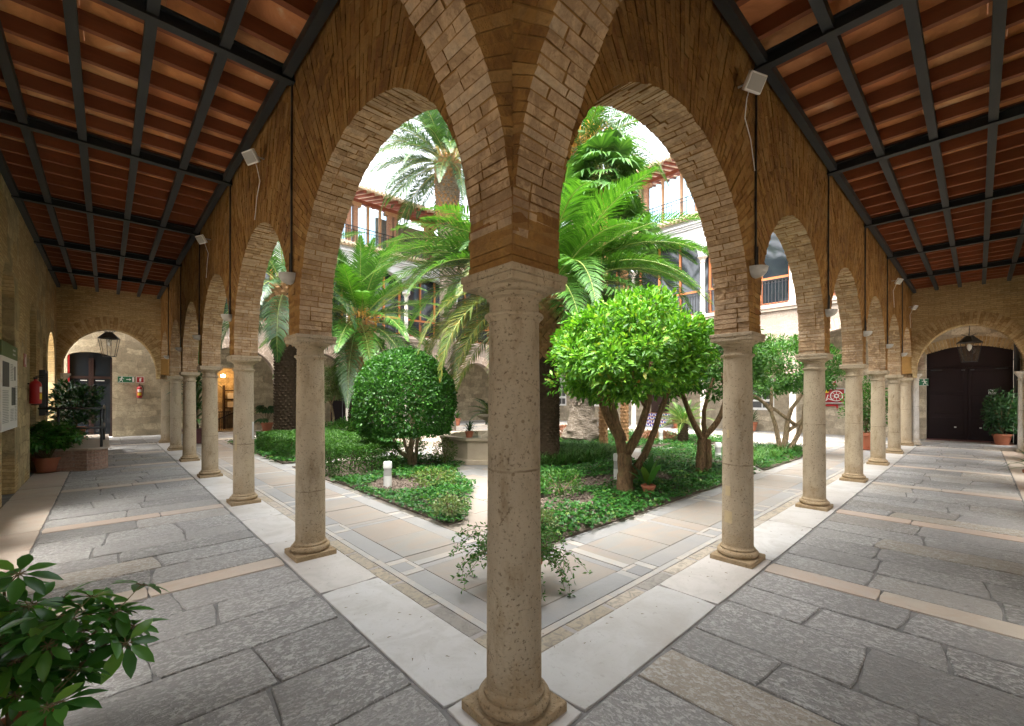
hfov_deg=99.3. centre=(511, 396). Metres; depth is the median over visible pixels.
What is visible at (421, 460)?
ivy ground cover
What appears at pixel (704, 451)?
orange tree
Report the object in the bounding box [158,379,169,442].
stone column
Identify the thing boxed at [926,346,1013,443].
double door
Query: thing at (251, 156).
flood light
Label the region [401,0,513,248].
transverse arch
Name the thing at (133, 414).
wall
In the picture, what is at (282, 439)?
clipped hedge
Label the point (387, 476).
bollard light
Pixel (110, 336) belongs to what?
hanging lantern
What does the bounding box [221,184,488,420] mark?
courtyard building
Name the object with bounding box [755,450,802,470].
garden bed
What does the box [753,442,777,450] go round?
bush
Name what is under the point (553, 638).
gutter stones
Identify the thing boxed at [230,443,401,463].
garden bed
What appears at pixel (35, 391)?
fire extinguisher
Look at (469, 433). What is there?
potted spiky plant
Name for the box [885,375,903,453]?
stone column
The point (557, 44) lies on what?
transverse arch
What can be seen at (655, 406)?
door leaf
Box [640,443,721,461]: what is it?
ivy ground cover
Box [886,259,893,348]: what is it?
wall lamp
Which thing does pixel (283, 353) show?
date palm
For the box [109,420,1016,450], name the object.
gallery paving
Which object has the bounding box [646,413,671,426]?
tiled steps
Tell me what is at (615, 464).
bollard light
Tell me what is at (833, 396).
hose cabinet
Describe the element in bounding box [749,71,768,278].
wall lamp
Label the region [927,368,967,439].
door leaf
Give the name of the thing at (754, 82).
flood light
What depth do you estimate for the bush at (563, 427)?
17.37 m
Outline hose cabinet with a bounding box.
[825,388,844,407]
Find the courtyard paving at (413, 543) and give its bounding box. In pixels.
[196,425,864,607]
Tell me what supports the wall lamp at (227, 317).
attached to the brick arcade at (366, 85)
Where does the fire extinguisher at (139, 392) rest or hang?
attached to the wall at (133, 414)
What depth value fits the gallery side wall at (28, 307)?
8.36 m
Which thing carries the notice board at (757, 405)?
attached to the wall at (835, 424)
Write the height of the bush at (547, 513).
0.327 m
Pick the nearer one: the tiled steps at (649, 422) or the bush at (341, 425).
the bush at (341, 425)
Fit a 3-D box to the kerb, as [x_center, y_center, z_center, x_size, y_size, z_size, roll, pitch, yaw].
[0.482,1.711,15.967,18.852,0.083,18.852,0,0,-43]
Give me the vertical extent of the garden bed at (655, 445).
0.072 m
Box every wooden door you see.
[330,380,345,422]
[651,395,668,412]
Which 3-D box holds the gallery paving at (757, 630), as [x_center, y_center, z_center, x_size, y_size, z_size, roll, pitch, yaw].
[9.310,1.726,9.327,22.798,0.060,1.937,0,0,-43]
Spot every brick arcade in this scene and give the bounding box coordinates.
[160,0,490,378]
[536,0,912,377]
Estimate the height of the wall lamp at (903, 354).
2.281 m
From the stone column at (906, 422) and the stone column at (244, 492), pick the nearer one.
the stone column at (244, 492)
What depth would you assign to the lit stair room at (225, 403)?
23.07 m
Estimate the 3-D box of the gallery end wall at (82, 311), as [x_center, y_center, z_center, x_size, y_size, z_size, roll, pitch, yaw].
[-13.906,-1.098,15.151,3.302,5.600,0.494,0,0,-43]
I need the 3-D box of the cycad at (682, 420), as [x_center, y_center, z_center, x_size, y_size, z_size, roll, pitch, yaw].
[6.273,0.905,15.897,2.156,1.634,2.205,0,0,-15]
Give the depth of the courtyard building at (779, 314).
20.50 m
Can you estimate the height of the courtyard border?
0.056 m
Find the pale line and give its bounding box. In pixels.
[182,443,887,637]
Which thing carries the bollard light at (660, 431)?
on the garden bed at (655, 445)
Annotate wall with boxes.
[0,173,63,507]
[56,283,168,421]
[64,330,488,436]
[559,326,1022,442]
[902,275,1023,452]
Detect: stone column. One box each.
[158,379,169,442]
[167,376,182,450]
[179,372,199,461]
[197,366,222,478]
[226,355,261,506]
[284,333,336,562]
[461,261,567,725]
[709,331,765,568]
[795,353,833,511]
[839,364,868,482]
[866,370,889,465]
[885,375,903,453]
[900,378,913,445]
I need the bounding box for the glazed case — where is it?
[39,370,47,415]
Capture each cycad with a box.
[468,398,487,420]
[651,400,714,441]
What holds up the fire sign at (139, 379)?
attached to the wall at (133, 414)
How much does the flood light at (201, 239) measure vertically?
0.680 m
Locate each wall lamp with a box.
[164,287,168,358]
[175,267,181,351]
[192,244,200,339]
[221,185,231,321]
[278,84,294,284]
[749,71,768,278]
[825,175,837,316]
[863,227,872,336]
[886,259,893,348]
[901,281,907,356]
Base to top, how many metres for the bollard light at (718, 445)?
0.500 m
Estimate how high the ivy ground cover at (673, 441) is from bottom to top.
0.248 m
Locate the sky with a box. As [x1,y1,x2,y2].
[342,107,693,242]
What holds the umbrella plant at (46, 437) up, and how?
on the paving bands at (26, 508)
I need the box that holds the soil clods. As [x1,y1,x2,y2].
[365,474,675,510]
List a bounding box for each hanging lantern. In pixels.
[97,330,119,356]
[956,326,982,361]
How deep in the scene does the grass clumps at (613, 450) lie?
11.90 m
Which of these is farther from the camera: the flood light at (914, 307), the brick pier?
the flood light at (914, 307)
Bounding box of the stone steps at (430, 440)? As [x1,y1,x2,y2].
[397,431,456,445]
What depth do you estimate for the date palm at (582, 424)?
15.81 m
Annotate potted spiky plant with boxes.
[455,410,461,425]
[460,421,476,437]
[630,454,660,496]
[753,410,763,430]
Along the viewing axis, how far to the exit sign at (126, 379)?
18.49 m
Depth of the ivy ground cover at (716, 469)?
7.32 m
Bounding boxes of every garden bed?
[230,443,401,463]
[292,460,396,482]
[337,473,464,525]
[372,458,456,471]
[541,467,754,544]
[549,459,603,465]
[611,436,721,447]
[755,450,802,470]
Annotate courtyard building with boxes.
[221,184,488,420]
[558,155,924,444]
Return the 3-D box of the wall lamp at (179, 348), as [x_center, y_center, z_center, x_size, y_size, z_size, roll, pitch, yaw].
[-8.809,-2.316,11.465,0.132,2.237,0.242,0,0,-43]
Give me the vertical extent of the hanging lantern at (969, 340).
1.258 m
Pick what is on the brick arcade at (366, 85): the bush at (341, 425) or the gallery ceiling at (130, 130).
the gallery ceiling at (130, 130)
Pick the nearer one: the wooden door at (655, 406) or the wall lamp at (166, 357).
the wall lamp at (166, 357)
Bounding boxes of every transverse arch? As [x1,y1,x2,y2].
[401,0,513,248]
[512,0,621,248]
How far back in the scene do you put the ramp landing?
10.01 m
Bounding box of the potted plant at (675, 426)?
[664,408,678,427]
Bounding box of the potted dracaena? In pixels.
[163,347,222,443]
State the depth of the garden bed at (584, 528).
7.11 m
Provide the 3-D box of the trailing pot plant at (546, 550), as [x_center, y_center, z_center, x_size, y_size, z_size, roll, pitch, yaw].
[0.050,1.431,3.892,1.077,0.599,1.073,0,0,-43]
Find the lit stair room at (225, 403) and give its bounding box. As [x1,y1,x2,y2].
[218,368,233,431]
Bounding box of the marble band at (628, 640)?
[157,442,915,725]
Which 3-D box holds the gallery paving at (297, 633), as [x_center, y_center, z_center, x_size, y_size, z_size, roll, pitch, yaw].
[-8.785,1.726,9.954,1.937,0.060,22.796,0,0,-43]
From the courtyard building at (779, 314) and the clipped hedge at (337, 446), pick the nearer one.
the clipped hedge at (337, 446)
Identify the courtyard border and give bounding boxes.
[196,426,886,629]
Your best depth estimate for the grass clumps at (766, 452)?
12.02 m
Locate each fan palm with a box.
[565,126,651,443]
[593,195,663,441]
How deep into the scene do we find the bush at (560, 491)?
7.21 m
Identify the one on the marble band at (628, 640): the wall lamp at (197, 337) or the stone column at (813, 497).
the stone column at (813, 497)
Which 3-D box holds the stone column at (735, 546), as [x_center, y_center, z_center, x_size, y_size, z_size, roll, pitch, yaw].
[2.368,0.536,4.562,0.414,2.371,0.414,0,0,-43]
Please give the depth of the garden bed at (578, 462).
10.95 m
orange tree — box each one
[542,283,720,496]
[643,317,773,471]
[753,333,845,448]
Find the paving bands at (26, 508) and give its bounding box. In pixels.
[0,443,1023,640]
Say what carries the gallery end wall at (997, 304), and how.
on the paving bands at (26, 508)
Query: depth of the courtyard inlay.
5.29 m
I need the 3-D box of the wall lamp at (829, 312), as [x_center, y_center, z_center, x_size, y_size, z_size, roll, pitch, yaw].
[4.777,-2.273,6.483,0.242,2.149,0.132,0,0,-43]
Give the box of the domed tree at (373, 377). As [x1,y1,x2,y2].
[350,344,457,465]
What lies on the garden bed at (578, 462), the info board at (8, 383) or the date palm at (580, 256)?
the date palm at (580, 256)
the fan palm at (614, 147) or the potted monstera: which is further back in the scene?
the potted monstera
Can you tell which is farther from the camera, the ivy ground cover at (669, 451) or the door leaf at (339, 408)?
the door leaf at (339, 408)
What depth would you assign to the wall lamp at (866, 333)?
8.67 m
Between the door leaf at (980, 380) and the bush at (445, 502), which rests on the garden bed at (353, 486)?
the bush at (445, 502)
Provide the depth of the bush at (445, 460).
10.59 m
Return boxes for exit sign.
[118,376,134,382]
[919,379,928,385]
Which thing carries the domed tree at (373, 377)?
on the garden bed at (418, 462)
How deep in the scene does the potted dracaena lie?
15.69 m
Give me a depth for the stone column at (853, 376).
8.72 m
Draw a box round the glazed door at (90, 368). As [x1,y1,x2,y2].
[67,352,111,435]
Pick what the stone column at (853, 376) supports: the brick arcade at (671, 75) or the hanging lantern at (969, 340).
the brick arcade at (671, 75)
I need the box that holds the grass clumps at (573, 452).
[540,438,612,465]
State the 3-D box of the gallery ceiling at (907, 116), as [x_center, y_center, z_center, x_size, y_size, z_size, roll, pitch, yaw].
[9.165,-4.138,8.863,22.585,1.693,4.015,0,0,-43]
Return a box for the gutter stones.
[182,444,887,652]
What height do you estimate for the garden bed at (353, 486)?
0.072 m
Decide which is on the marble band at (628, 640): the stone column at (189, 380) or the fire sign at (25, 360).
the stone column at (189, 380)
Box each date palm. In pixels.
[220,231,365,445]
[259,234,448,430]
[362,163,712,464]
[366,109,467,430]
[561,105,668,441]
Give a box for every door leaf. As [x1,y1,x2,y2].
[331,380,345,422]
[651,395,668,412]
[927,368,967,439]
[968,367,1012,441]
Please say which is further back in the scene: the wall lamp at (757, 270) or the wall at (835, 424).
the wall at (835, 424)
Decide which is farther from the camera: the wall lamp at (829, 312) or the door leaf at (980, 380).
the door leaf at (980, 380)
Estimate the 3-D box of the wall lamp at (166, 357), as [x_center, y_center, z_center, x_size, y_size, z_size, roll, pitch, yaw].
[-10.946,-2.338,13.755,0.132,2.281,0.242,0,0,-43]
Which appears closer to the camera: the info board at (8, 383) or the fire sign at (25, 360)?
the info board at (8, 383)
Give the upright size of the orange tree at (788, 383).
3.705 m
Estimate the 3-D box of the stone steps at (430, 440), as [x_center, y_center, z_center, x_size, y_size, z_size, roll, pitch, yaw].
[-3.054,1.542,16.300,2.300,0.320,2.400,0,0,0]
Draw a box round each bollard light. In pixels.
[383,461,391,487]
[613,453,617,479]
[658,429,662,442]
[715,442,721,460]
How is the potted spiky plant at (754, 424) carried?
on the gallery paving at (122, 440)
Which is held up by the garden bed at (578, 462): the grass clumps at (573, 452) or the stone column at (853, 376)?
the grass clumps at (573, 452)
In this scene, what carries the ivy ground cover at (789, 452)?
on the garden bed at (778, 464)
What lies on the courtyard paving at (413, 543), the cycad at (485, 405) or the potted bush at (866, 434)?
the potted bush at (866, 434)
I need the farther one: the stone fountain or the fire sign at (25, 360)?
the stone fountain
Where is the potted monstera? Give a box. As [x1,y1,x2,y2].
[254,405,274,430]
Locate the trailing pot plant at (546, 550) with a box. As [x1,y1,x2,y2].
[449,520,591,601]
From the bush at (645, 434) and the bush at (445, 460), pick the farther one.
the bush at (645, 434)
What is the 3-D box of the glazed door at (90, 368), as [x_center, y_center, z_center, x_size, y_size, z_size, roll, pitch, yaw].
[-17.328,-0.093,17.867,1.350,3.530,0.270,0,0,-43]
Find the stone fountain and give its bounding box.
[440,414,487,464]
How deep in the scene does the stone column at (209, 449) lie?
9.18 m
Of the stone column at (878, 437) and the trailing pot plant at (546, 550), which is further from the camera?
the stone column at (878, 437)
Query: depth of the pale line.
4.05 m
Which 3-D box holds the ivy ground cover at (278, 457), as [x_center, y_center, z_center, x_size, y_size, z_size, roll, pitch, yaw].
[-5.971,1.525,15.304,6.038,0.300,6.952,0,0,-43]
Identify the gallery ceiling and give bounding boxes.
[0,0,337,298]
[712,0,1023,292]
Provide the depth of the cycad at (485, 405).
12.05 m
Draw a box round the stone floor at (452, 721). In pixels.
[0,443,1023,725]
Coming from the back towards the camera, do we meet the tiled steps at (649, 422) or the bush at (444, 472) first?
the tiled steps at (649, 422)
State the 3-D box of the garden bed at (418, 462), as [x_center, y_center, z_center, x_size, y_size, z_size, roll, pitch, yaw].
[-2.451,1.716,10.938,1.400,0.072,2.900,0,0,-43]
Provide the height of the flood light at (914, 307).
0.680 m
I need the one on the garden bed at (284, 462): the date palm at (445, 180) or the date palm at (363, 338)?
the date palm at (363, 338)
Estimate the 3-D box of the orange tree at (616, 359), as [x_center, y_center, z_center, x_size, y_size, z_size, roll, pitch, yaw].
[1.979,-0.054,7.468,2.972,3.694,2.981,0,0,7]
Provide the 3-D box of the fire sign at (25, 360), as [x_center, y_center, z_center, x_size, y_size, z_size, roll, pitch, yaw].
[-9.603,-0.718,8.574,0.016,0.260,0.260,0,0,-43]
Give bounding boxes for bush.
[46,377,106,437]
[325,416,365,437]
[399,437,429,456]
[403,467,458,488]
[429,435,457,464]
[431,491,470,517]
[540,467,585,498]
[541,508,558,530]
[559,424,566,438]
[642,429,677,440]
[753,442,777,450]
[836,374,887,449]
[980,386,1017,444]
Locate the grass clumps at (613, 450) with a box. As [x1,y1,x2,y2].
[595,443,616,457]
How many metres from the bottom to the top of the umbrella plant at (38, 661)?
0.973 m
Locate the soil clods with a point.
(593, 480)
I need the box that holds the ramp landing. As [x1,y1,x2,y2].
[35,434,109,471]
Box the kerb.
[182,424,887,444]
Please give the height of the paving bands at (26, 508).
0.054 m
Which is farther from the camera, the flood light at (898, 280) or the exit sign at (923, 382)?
the exit sign at (923, 382)
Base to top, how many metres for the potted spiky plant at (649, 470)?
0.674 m
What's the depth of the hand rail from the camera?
10.14 m
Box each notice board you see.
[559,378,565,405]
[753,381,773,409]
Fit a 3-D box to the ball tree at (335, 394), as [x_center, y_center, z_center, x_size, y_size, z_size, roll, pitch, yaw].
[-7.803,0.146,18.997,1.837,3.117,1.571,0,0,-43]
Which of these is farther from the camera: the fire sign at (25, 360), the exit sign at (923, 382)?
the exit sign at (923, 382)
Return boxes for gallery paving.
[0,444,450,725]
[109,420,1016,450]
[576,446,1023,725]
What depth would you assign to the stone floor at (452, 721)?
3.29 m
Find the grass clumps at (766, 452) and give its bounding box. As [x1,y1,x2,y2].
[753,441,801,465]
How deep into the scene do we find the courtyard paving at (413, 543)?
5.57 m
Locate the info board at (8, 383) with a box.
[0,339,17,431]
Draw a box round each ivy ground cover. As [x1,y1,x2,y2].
[225,437,402,461]
[330,464,475,522]
[366,451,463,468]
[540,456,759,541]
[559,429,721,446]
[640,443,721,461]
[753,441,802,467]
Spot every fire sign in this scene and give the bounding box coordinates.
[24,353,26,366]
[136,377,143,382]
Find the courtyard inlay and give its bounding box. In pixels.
[198,426,868,579]
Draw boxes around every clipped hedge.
[254,427,362,461]
[325,435,400,479]
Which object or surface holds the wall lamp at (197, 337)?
attached to the brick arcade at (366, 85)
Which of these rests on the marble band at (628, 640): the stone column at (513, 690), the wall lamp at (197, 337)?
the stone column at (513, 690)
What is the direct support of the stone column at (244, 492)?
on the marble band at (628, 640)
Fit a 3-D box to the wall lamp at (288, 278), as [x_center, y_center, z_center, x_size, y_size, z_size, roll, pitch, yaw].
[-2.397,-2.251,4.593,0.132,2.105,0.242,0,0,-43]
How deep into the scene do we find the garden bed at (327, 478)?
9.91 m
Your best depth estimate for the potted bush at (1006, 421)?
15.12 m
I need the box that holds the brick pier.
[470,1,557,274]
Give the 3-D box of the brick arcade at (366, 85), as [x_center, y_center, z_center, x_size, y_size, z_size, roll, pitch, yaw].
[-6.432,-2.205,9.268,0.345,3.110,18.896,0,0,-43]
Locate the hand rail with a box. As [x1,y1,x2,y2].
[38,405,104,448]
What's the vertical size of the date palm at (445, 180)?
16.335 m
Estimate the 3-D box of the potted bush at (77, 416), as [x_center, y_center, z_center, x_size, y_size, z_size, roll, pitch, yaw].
[-12.245,0.327,12.201,1.384,1.721,1.319,0,0,12]
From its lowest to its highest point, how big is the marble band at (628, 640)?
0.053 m
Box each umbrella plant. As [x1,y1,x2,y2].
[0,554,169,725]
[30,418,91,472]
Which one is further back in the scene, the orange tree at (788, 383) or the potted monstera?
the potted monstera
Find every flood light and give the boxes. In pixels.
[195,234,210,276]
[241,148,263,219]
[738,70,767,170]
[893,278,903,296]
[910,305,917,327]
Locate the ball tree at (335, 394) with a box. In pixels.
[324,364,348,424]
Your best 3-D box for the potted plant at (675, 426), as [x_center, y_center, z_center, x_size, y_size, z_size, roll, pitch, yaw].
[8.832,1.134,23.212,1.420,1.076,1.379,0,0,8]
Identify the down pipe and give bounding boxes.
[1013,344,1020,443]
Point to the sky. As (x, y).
(377, 181)
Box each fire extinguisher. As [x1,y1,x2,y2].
[27,375,44,404]
[137,384,143,397]
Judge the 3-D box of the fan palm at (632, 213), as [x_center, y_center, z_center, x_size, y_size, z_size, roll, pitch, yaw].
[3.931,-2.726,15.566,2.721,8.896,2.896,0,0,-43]
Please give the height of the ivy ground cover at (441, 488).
0.232 m
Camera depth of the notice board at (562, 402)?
30.74 m

